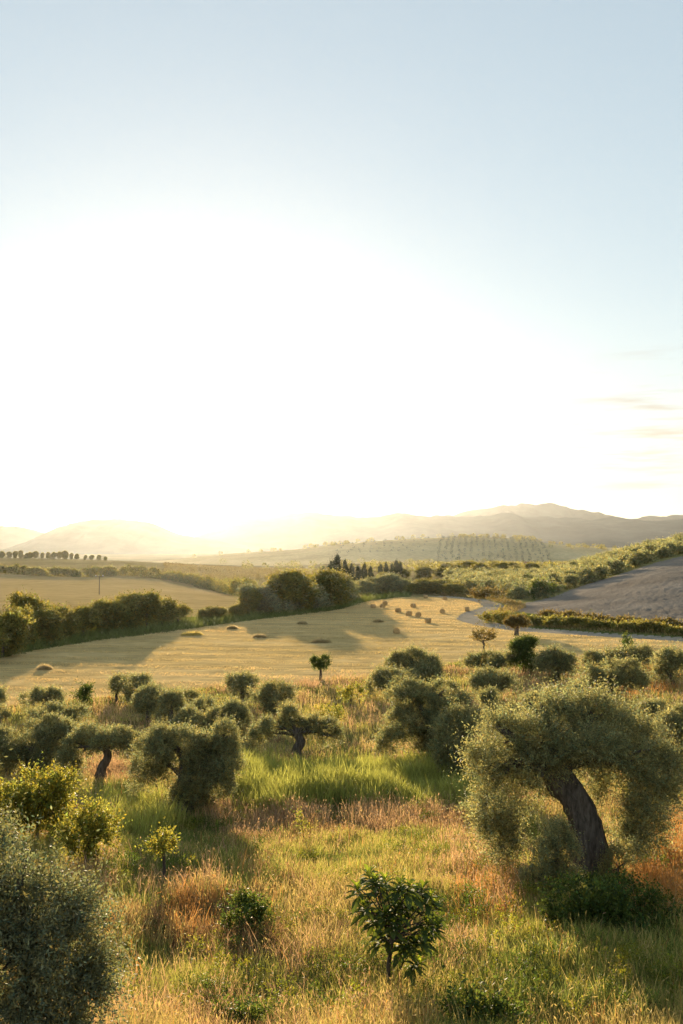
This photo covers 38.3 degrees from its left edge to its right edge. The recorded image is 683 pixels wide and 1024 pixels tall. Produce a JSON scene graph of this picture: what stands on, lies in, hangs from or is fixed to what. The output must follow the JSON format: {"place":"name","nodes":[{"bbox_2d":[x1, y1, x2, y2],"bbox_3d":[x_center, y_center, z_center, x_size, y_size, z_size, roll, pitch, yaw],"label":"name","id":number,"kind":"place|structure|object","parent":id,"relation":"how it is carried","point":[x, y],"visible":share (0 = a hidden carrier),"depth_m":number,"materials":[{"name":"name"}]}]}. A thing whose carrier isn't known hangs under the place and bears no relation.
{"place":"outdoors","nodes":[
{"label":"outdoors","id":0,"kind":"place"},
{"bbox_2d":[0,526,43,549],"bbox_3d":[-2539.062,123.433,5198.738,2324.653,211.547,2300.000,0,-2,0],"label":"mountain","id":1,"kind":"structure","parent":0,"point":[10,536],"depth_m":4940.95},
{"bbox_2d":[0,573,243,616],"bbox_3d":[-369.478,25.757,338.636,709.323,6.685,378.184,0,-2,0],"label":"pale field","id":2,"kind":"structure","parent":0,"point":[74,591],"depth_m":323.68,"materials":[{"name":"beige plant"}]},
{"bbox_2d":[0,519,278,553],"bbox_3d":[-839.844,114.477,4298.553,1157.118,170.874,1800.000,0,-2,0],"label":"mountain","id":3,"kind":"structure","parent":0,"point":[110,536],"depth_m":3850.62,"materials":[{"name":"beige"}]},
{"bbox_2d":[0,558,327,585],"bbox_3d":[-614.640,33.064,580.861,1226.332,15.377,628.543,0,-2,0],"label":"green field","id":4,"kind":"structure","parent":0,"point":[76,564],"depth_m":619.40,"materials":[{"name":"plant"}]},
{"bbox_2d":[0,563,258,595],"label":"hedge","id":5,"kind":"object","parent":4,"relation":"on","point":[225,586],"visible":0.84,"depth_m":451.10,"materials":[{"name":"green plant"}]},
{"bbox_2d":[162,562,341,579],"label":"scrub","id":6,"kind":"object","parent":4,"relation":"on","point":[221,574],"visible":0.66,"depth_m":621.04,"materials":[{"name":"brown plant"}]},
{"bbox_2d":[4,554,520,594],"bbox_3d":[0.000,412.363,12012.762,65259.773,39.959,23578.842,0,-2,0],"label":"terrain","id":7,"kind":"structure","parent":0,"point":[139,557],"depth_m":2338.91,"materials":[{"name":"beige"}]},
{"bbox_2d":[370,571,408,592],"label":"rounded tree","id":8,"kind":"object","parent":7,"relation":"on","point":[392,580],"visible":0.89,"depth_m":237.75,"materials":[{"name":"green plant"}]},
{"bbox_2d":[193,533,627,572],"bbox_3d":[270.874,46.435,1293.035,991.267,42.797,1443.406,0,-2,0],"label":"distant scrub","id":9,"kind":"object","parent":7,"relation":"on","point":[414,564],"visible":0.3,"depth_m":1034.85,"materials":[{"name":"green plant"}]},
{"bbox_2d":[398,578,435,593],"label":"rounded tree","id":10,"kind":"object","parent":7,"relation":"on","point":[420,586],"visible":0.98,"depth_m":233.37,"materials":[{"name":"green plant"}]},
{"bbox_2d":[425,578,457,593],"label":"rounded tree","id":11,"kind":"object","parent":7,"relation":"on","point":[438,583],"visible":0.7,"depth_m":233.53,"materials":[{"name":"green plant"}]},
{"bbox_2d":[0,597,682,705],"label":"hay field","id":12,"kind":"structure","parent":0,"point":[211,676],"depth_m":106.87,"materials":[{"name":"yellow plant"}]},
{"bbox_2d":[307,652,331,679],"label":"lone tree","id":13,"kind":"object","parent":12,"relation":"on","point":[322,662],"visible":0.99,"depth_m":81.86,"materials":[{"name":"green plant"}]},
{"bbox_2d":[469,620,500,651],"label":"open tree","id":14,"kind":"object","parent":12,"relation":"on","point":[477,635],"visible":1,"depth_m":103.18,"materials":[{"name":"brown plant"}]},
{"bbox_2d":[502,611,532,635],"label":"round tree","id":15,"kind":"object","parent":12,"relation":"on","point":[513,621],"visible":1,"depth_m":121.11,"materials":[{"name":"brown plant"}]},
{"bbox_2d":[0,595,682,1023],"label":"ground","id":16,"kind":"structure","parent":0,"point":[352,731],"depth_m":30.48,"materials":[{"name":"green plant"}]},
{"bbox_2d":[0,707,81,778],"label":"olive tree","id":17,"kind":"object","parent":16,"relation":"on","point":[47,730],"visible":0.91,"depth_m":44.66,"materials":[{"name":"green plant"}]},
{"bbox_2d":[13,676,68,713],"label":"olive tree","id":18,"kind":"object","parent":16,"relation":"on","point":[42,693],"visible":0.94,"depth_m":64.72,"materials":[{"name":"green plant"}]},
{"bbox_2d":[0,751,91,844],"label":"shrub","id":19,"kind":"object","parent":16,"relation":"on","point":[55,789],"visible":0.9,"depth_m":29.25,"materials":[{"name":"green plant"}]},
{"bbox_2d":[17,697,75,725],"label":"olive tree","id":20,"kind":"object","parent":16,"relation":"on","point":[52,706],"visible":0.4,"depth_m":57.82,"materials":[{"name":"green plant"}]},
{"bbox_2d":[0,749,154,1023],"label":"olive tree","id":21,"kind":"object","parent":16,"relation":"on","point":[34,958],"visible":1,"depth_m":10.81,"materials":[{"name":"green plant"}]},
{"bbox_2d":[63,699,91,723],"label":"olive tree","id":22,"kind":"object","parent":16,"relation":"on","point":[81,709],"visible":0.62,"depth_m":58.22,"materials":[{"name":"green plant"}]},
{"bbox_2d":[69,676,98,706],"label":"shrub","id":23,"kind":"object","parent":16,"relation":"on","point":[83,694],"visible":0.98,"depth_m":67.89,"materials":[{"name":"green plant"}]},
{"bbox_2d":[47,790,132,867],"bbox_3d":[-6.550,8.283,25.419,1.992,2.007,1.672,1,-2,-25],"label":"shrub","id":24,"kind":"object","parent":16,"relation":"on","point":[88,822],"visible":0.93,"depth_m":25.27,"materials":[{"name":"green plant"}]},
{"bbox_2d":[47,717,147,779],"bbox_3d":[-10.414,10.501,43.299,4.788,2.976,3.286,0,-2,0],"label":"olive tree","id":25,"kind":"object","parent":16,"relation":"on","point":[104,740],"visible":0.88,"depth_m":42.81,"materials":[{"name":"green plant"}]},
{"bbox_2d":[100,669,131,701],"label":"olive tree","id":26,"kind":"object","parent":16,"relation":"on","point":[113,686],"visible":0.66,"depth_m":70.12,"materials":[{"name":"green plant"}]},
{"bbox_2d":[115,666,160,705],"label":"olive tree","id":27,"kind":"object","parent":16,"relation":"on","point":[140,678],"visible":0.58,"depth_m":68.32,"materials":[{"name":"green plant"}]},
{"bbox_2d":[125,676,166,722],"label":"olive tree","id":28,"kind":"object","parent":16,"relation":"on","point":[144,699],"visible":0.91,"depth_m":60.94,"materials":[{"name":"green plant"}]},
{"bbox_2d":[135,816,182,883],"bbox_3d":[-4.313,8.125,23.696,0.948,1.724,0.989,-1,-2,19],"label":"sapling","id":29,"kind":"object","parent":16,"relation":"on","point":[163,848],"visible":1,"depth_m":23.63,"materials":[{"name":"green plant"}]},
{"bbox_2d":[150,681,194,725],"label":"olive tree","id":30,"kind":"object","parent":16,"relation":"on","point":[168,701],"visible":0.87,"depth_m":59.20,"materials":[{"name":"green plant"}]},
{"bbox_2d":[122,710,251,814],"bbox_3d":[-5.591,9.241,35.514,4.673,4.102,3.564,0,-2,0],"label":"olive tree","id":31,"kind":"object","parent":16,"relation":"on","point":[199,772],"visible":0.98,"depth_m":35.17,"materials":[{"name":"green plant"}]},
{"bbox_2d":[167,696,215,732],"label":"olive tree","id":32,"kind":"object","parent":16,"relation":"on","point":[188,712],"visible":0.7,"depth_m":55.56,"materials":[{"name":"green plant"}]},
{"bbox_2d":[189,687,219,711],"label":"olive tree","id":33,"kind":"object","parent":16,"relation":"on","point":[202,701],"visible":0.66,"depth_m":64.00,"materials":[{"name":"green plant"}]},
{"bbox_2d":[199,694,257,731],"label":"olive tree","id":34,"kind":"object","parent":16,"relation":"on","point":[232,706],"visible":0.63,"depth_m":56.30,"materials":[{"name":"green plant"}]},
{"bbox_2d":[205,980,282,1023],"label":"shrub","id":35,"kind":"object","parent":16,"relation":"on","point":[253,1009],"visible":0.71,"depth_m":14.54,"materials":[{"name":"green plant"}]},
{"bbox_2d":[219,666,269,704],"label":"olive tree","id":36,"kind":"object","parent":16,"relation":"on","point":[241,679],"visible":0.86,"depth_m":68.41,"materials":[{"name":"green plant"}]},
{"bbox_2d":[214,876,276,939],"bbox_3d":[-1.957,8.171,19.603,1.325,1.623,1.131,0,-2,0],"label":"shrub","id":37,"kind":"object","parent":16,"relation":"on","point":[246,900],"visible":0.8,"depth_m":19.64,"materials":[{"name":"green plant"}]},
{"bbox_2d":[243,673,298,717],"bbox_3d":[-4.337,11.686,60.878,3.586,3.484,2.756,0,-2,0],"label":"olive tree","id":38,"kind":"object","parent":16,"relation":"on","point":[268,694],"visible":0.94,"depth_m":60.55,"materials":[{"name":"green plant"}]},
{"bbox_2d":[84,745,498,845],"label":"tall grass","id":39,"kind":"structure","parent":16,"relation":"on","point":[417,770],"depth_m":38.74,"materials":[{"name":"green plant"}]},
{"bbox_2d":[242,699,350,758],"bbox_3d":[-2.364,11.045,49.335,5.710,3.422,2.316,0,-2,0],"label":"olive tree","id":40,"kind":"object","parent":16,"relation":"on","point":[297,727],"visible":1,"depth_m":49.10,"materials":[{"name":"green plant"}]},
{"bbox_2d":[313,696,346,724],"bbox_3d":[-0.506,12.207,59.643,2.176,2.004,2.165,1,-2,-33],"label":"shrub","id":41,"kind":"object","parent":16,"relation":"on","point":[337,709],"visible":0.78,"depth_m":59.74,"materials":[{"name":"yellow plant"}]},
{"bbox_2d":[0,651,682,773],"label":"grove grass","id":42,"kind":"structure","parent":16,"relation":"on","point":[114,709],"depth_m":67.26,"materials":[{"name":"yellow plant"}]},
{"bbox_2d":[13,593,682,652],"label":"grass verge","id":43,"kind":"object","parent":16,"relation":"on","point":[602,632],"depth_m":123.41,"materials":[{"name":"plant"}]},
{"bbox_2d":[0,603,36,656],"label":"hedgerow tree","id":44,"kind":"object","parent":43,"relation":"on","point":[15,623],"visible":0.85,"depth_m":99.36,"materials":[{"name":"green plant"}]},
{"bbox_2d":[0,600,43,649],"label":"hedgerow tree","id":45,"kind":"object","parent":43,"relation":"on","point":[33,625],"visible":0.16,"depth_m":106.89,"materials":[{"name":"green plant"}]},
{"bbox_2d":[0,585,60,639],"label":"hedgerow tree","id":46,"kind":"object","parent":43,"relation":"on","point":[25,599],"visible":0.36,"depth_m":115.49,"materials":[{"name":"green plant"}]},
{"bbox_2d":[34,603,68,644],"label":"hedgerow tree","id":47,"kind":"object","parent":43,"relation":"on","point":[48,626],"visible":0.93,"depth_m":111.45,"materials":[{"name":"green plant"}]},
{"bbox_2d":[47,601,86,639],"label":"hedgerow tree","id":48,"kind":"object","parent":43,"relation":"on","point":[73,624],"visible":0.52,"depth_m":117.56,"materials":[{"name":"green plant"}]},
{"bbox_2d":[69,603,103,631],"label":"hedgerow tree","id":49,"kind":"object","parent":43,"relation":"on","point":[90,617],"visible":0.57,"depth_m":121.72,"materials":[{"name":"green plant"}]},
{"bbox_2d":[87,595,121,632],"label":"hedgerow tree","id":50,"kind":"object","parent":43,"relation":"on","point":[105,614],"visible":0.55,"depth_m":126.29,"materials":[{"name":"green plant"}]},
{"bbox_2d":[94,596,132,629],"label":"hedgerow tree","id":51,"kind":"object","parent":43,"relation":"on","point":[120,620],"visible":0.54,"depth_m":127.64,"materials":[{"name":"green plant"}]},
{"bbox_2d":[114,590,146,628],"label":"hedgerow tree","id":52,"kind":"object","parent":43,"relation":"on","point":[127,600],"visible":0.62,"depth_m":131.21,"materials":[{"name":"green plant"}]},
{"bbox_2d":[126,587,168,626],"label":"hedgerow tree","id":53,"kind":"object","parent":43,"relation":"on","point":[152,604],"visible":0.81,"depth_m":133.18,"materials":[{"name":"green plant"}]},
{"bbox_2d":[148,595,185,624],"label":"hedgerow tree","id":54,"kind":"object","parent":43,"relation":"on","point":[171,608],"visible":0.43,"depth_m":138.48,"materials":[{"name":"green plant"}]},
{"bbox_2d":[0,591,412,657],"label":"verge grass","id":55,"kind":"structure","parent":43,"relation":"on","point":[159,628],"depth_m":135.12,"materials":[{"name":"plant"}]},
{"bbox_2d":[234,586,265,614],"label":"hedgerow tree","id":56,"kind":"object","parent":43,"relation":"on","point":[250,599],"visible":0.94,"depth_m":156.10,"materials":[{"name":"green plant"}]},
{"bbox_2d":[233,580,300,613],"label":"hedgerow tree","id":57,"kind":"object","parent":43,"relation":"on","point":[271,603],"visible":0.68,"depth_m":159.10,"materials":[{"name":"green plant"}]},
{"bbox_2d":[260,563,323,610],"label":"hedgerow tree","id":58,"kind":"object","parent":43,"relation":"on","point":[292,584],"visible":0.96,"depth_m":163.06,"materials":[{"name":"green plant"}]},
{"bbox_2d":[291,582,334,610],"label":"hedgerow tree","id":59,"kind":"object","parent":43,"relation":"on","point":[320,602],"visible":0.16,"depth_m":168.23,"materials":[{"name":"green plant"}]},
{"bbox_2d":[305,563,359,605],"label":"hedgerow tree","id":60,"kind":"object","parent":43,"relation":"on","point":[333,581],"visible":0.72,"depth_m":175.80,"materials":[{"name":"green plant"}]},
{"bbox_2d":[474,601,515,623],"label":"roadside scrub","id":61,"kind":"object","parent":43,"relation":"on","point":[493,616],"visible":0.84,"depth_m":142.13,"materials":[{"name":"green plant"}]},
{"bbox_2d":[333,672,368,706],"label":"shrub","id":62,"kind":"object","parent":16,"relation":"on","point":[349,690],"visible":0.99,"depth_m":67.69,"materials":[{"name":"green plant"}]},
{"bbox_2d":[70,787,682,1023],"bbox_3d":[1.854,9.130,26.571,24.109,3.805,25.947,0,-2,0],"label":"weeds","id":63,"kind":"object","parent":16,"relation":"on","point":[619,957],"visible":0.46,"depth_m":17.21,"materials":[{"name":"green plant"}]},
{"bbox_2d":[358,662,413,699],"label":"olive tree","id":64,"kind":"object","parent":16,"relation":"on","point":[379,675],"visible":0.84,"depth_m":70.84,"materials":[{"name":"green plant"}]},
{"bbox_2d":[345,864,452,989],"bbox_3d":[0.973,7.084,16.449,1.857,2.178,1.363,0,-2,0],"label":"loquat tree","id":65,"kind":"object","parent":16,"relation":"on","point":[393,925],"visible":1,"depth_m":16.25,"materials":[{"name":"green plant"}]},
{"bbox_2d":[376,641,445,677],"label":"olive tree","id":66,"kind":"object","parent":16,"relation":"on","point":[398,657],"visible":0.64,"depth_m":77.55,"materials":[{"name":"green plant"}]},
{"bbox_2d":[364,670,463,758],"bbox_3d":[3.517,10.010,47.122,4.892,4.841,3.487,0,-2,0],"label":"olive tree","id":67,"kind":"object","parent":16,"relation":"on","point":[431,698],"visible":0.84,"depth_m":46.91,"materials":[{"name":"green plant"}]},
{"bbox_2d":[410,656,448,684],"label":"olive tree","id":68,"kind":"object","parent":16,"relation":"on","point":[429,669],"visible":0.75,"depth_m":76.42,"materials":[{"name":"green plant"}]},
{"bbox_2d":[440,683,474,710],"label":"olive tree","id":69,"kind":"object","parent":16,"relation":"on","point":[464,697],"visible":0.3,"depth_m":64.16,"materials":[{"name":"green plant"}]},
{"bbox_2d":[425,698,491,775],"bbox_3d":[5.160,10.093,42.957,3.202,4.118,2.978,0,-2,0],"label":"olive tree","id":70,"kind":"object","parent":16,"relation":"on","point":[442,738],"visible":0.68,"depth_m":42.52,"materials":[{"name":"green plant"}]},
{"bbox_2d":[430,965,530,1023],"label":"shrub","id":71,"kind":"object","parent":16,"relation":"on","point":[495,1004],"visible":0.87,"depth_m":14.54,"materials":[{"name":"green plant"}]},
{"bbox_2d":[468,684,502,723],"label":"olive tree","id":72,"kind":"object","parent":16,"relation":"on","point":[488,693],"visible":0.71,"depth_m":60.08,"materials":[{"name":"green plant"}]},
{"bbox_2d":[457,642,517,673],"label":"olive tree","id":73,"kind":"object","parent":16,"relation":"on","point":[497,658],"visible":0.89,"depth_m":85.60,"materials":[{"name":"green plant"}]},
{"bbox_2d":[463,658,526,697],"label":"olive tree","id":74,"kind":"object","parent":16,"relation":"on","point":[482,677],"visible":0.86,"depth_m":71.02,"materials":[{"name":"green plant"}]},
{"bbox_2d":[501,632,542,673],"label":"shrub","id":75,"kind":"object","parent":16,"relation":"on","point":[522,648],"visible":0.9,"depth_m":85.36,"materials":[{"name":"green plant"}]},
{"bbox_2d":[512,808,594,895],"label":"olive suckers","id":76,"kind":"object","parent":16,"relation":"on","point":[551,843],"visible":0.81,"depth_m":21.65,"materials":[{"name":"green plant"}]},
{"bbox_2d":[529,641,585,682],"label":"olive tree","id":77,"kind":"object","parent":16,"relation":"on","point":[548,661],"visible":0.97,"depth_m":80.27,"materials":[{"name":"green plant"}]},
{"bbox_2d":[443,659,682,876],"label":"olive tree","id":78,"kind":"object","parent":16,"relation":"on","point":[564,743],"visible":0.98,"depth_m":24.42,"materials":[{"name":"green plant"}]},
{"bbox_2d":[543,676,593,714],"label":"olive tree","id":79,"kind":"object","parent":16,"relation":"on","point":[566,685],"visible":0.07,"depth_m":56.49,"materials":[{"name":"green plant"}]},
{"bbox_2d":[496,612,682,634],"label":"roadside hedge","id":80,"kind":"object","parent":16,"relation":"on","point":[636,624],"visible":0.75,"depth_m":125.09,"materials":[{"name":"green plant"}]},
{"bbox_2d":[576,645,603,666],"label":"olive tree","id":81,"kind":"object","parent":16,"relation":"on","point":[591,654],"visible":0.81,"depth_m":89.86,"materials":[{"name":"green plant"}]},
{"bbox_2d":[534,861,682,939],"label":"bramble","id":82,"kind":"object","parent":16,"relation":"on","point":[607,895],"visible":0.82,"depth_m":19.12,"materials":[{"name":"green plant"}]},
{"bbox_2d":[535,606,682,626],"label":"brush strip","id":83,"kind":"object","parent":16,"relation":"on","point":[618,618],"visible":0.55,"depth_m":133.86,"materials":[{"name":"green plant"}]},
{"bbox_2d":[594,641,627,666],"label":"olive tree","id":84,"kind":"object","parent":16,"relation":"on","point":[610,654],"visible":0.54,"depth_m":88.69,"materials":[{"name":"green plant"}]},
{"bbox_2d":[567,650,656,701],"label":"olive tree","id":85,"kind":"object","parent":16,"relation":"on","point":[636,676],"visible":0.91,"depth_m":70.07,"materials":[{"name":"green plant"}]},
{"bbox_2d":[595,830,649,883],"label":"olive suckers","id":86,"kind":"object","parent":16,"relation":"on","point":[605,864],"visible":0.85,"depth_m":23.62,"materials":[{"name":"green plant"}]},
{"bbox_2d":[614,638,659,669],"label":"olive tree","id":87,"kind":"object","parent":16,"relation":"on","point":[644,651],"visible":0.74,"depth_m":87.37,"materials":[{"name":"green plant"}]},
{"bbox_2d":[632,692,672,726],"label":"olive tree","id":88,"kind":"object","parent":16,"relation":"on","point":[660,703],"visible":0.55,"depth_m":54.99,"materials":[{"name":"green plant"}]},
{"bbox_2d":[647,639,682,687],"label":"olive tree","id":89,"kind":"object","parent":16,"relation":"on","point":[669,660],"visible":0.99,"depth_m":77.30,"materials":[{"name":"green plant"}]},
{"bbox_2d":[650,699,682,769],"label":"olive tree","id":90,"kind":"object","parent":16,"relation":"on","point":[675,716],"visible":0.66,"depth_m":45.03,"materials":[{"name":"green plant"}]},
{"bbox_2d":[0,0,682,536],"label":"sky","id":91,"kind":"structure","parent":0,"point":[356,258],"materials":[{"name":"white"}]},
{"bbox_2d":[146,537,614,565],"bbox_3d":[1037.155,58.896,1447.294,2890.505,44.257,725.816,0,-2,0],"label":"hill","id":92,"kind":"structure","parent":0,"point":[429,549],"depth_m":1281.98,"materials":[{"name":"plant"}]},
{"bbox_2d":[336,535,551,561],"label":"distant grove","id":93,"kind":"object","parent":92,"relation":"on","point":[488,537],"visible":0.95,"depth_m":1317.11,"materials":[{"name":"green plant"}]},
{"bbox_2d":[195,512,682,550],"bbox_3d":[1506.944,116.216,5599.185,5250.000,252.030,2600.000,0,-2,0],"label":"mountain","id":94,"kind":"structure","parent":0,"point":[291,531],"depth_m":5038.02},
{"bbox_2d":[431,503,682,520],"bbox_3d":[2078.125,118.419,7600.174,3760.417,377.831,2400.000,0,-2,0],"label":"mountain","id":95,"kind":"structure","parent":0,"point":[553,510],"depth_m":7456.91,"materials":[{"name":"beige"}]},
{"bbox_2d":[431,596,682,640],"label":"road","id":96,"kind":"structure","parent":0,"point":[469,617],"depth_m":134.47,"materials":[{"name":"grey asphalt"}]},
{"bbox_2d":[482,552,682,613],"bbox_3d":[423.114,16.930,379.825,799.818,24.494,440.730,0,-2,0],"label":"orchard ground","id":97,"kind":"structure","parent":0,"point":[524,600],"depth_m":227.06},
{"bbox_2d":[457,582,511,600],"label":"roadside scrub","id":98,"kind":"object","parent":97,"relation":"on","point":[479,594],"visible":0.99,"depth_m":195.63,"materials":[{"name":"green plant"}]},
{"bbox_2d":[504,584,528,598],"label":"orchard tree","id":99,"kind":"object","parent":97,"relation":"on","point":[518,592],"visible":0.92,"depth_m":210.96,"materials":[{"name":"green plant"}]},
{"bbox_2d":[523,573,561,599],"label":"shrub","id":100,"kind":"object","parent":97,"relation":"on","point":[541,585],"visible":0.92,"depth_m":204.49,"materials":[{"name":"green plant"}]},
{"bbox_2d":[560,571,586,589],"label":"orchard tree","id":101,"kind":"object","parent":97,"relation":"on","point":[570,580],"visible":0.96,"depth_m":222.54,"materials":[{"name":"green plant"}]},
{"bbox_2d":[572,566,603,584],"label":"orchard tree","id":102,"kind":"object","parent":97,"relation":"on","point":[591,576],"visible":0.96,"depth_m":227.25,"materials":[{"name":"green plant"}]},
{"bbox_2d":[600,554,628,574],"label":"orchard tree","id":103,"kind":"object","parent":97,"relation":"on","point":[618,566],"visible":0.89,"depth_m":236.26,"materials":[{"name":"green plant"}]},
{"bbox_2d":[622,548,648,568],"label":"orchard tree","id":104,"kind":"object","parent":97,"relation":"on","point":[635,559],"visible":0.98,"depth_m":240.98,"materials":[{"name":"green plant"}]},
{"bbox_2d":[555,541,634,547],"bbox_3d":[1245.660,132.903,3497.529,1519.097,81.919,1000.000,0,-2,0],"label":"field","id":105,"kind":"structure","parent":0,"point":[608,544],"depth_m":3432.34,"materials":[{"name":"plant"}]},
{"bbox_2d":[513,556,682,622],"bbox_3d":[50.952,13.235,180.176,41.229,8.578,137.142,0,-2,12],"label":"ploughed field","id":106,"kind":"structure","parent":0,"point":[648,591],"depth_m":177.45,"materials":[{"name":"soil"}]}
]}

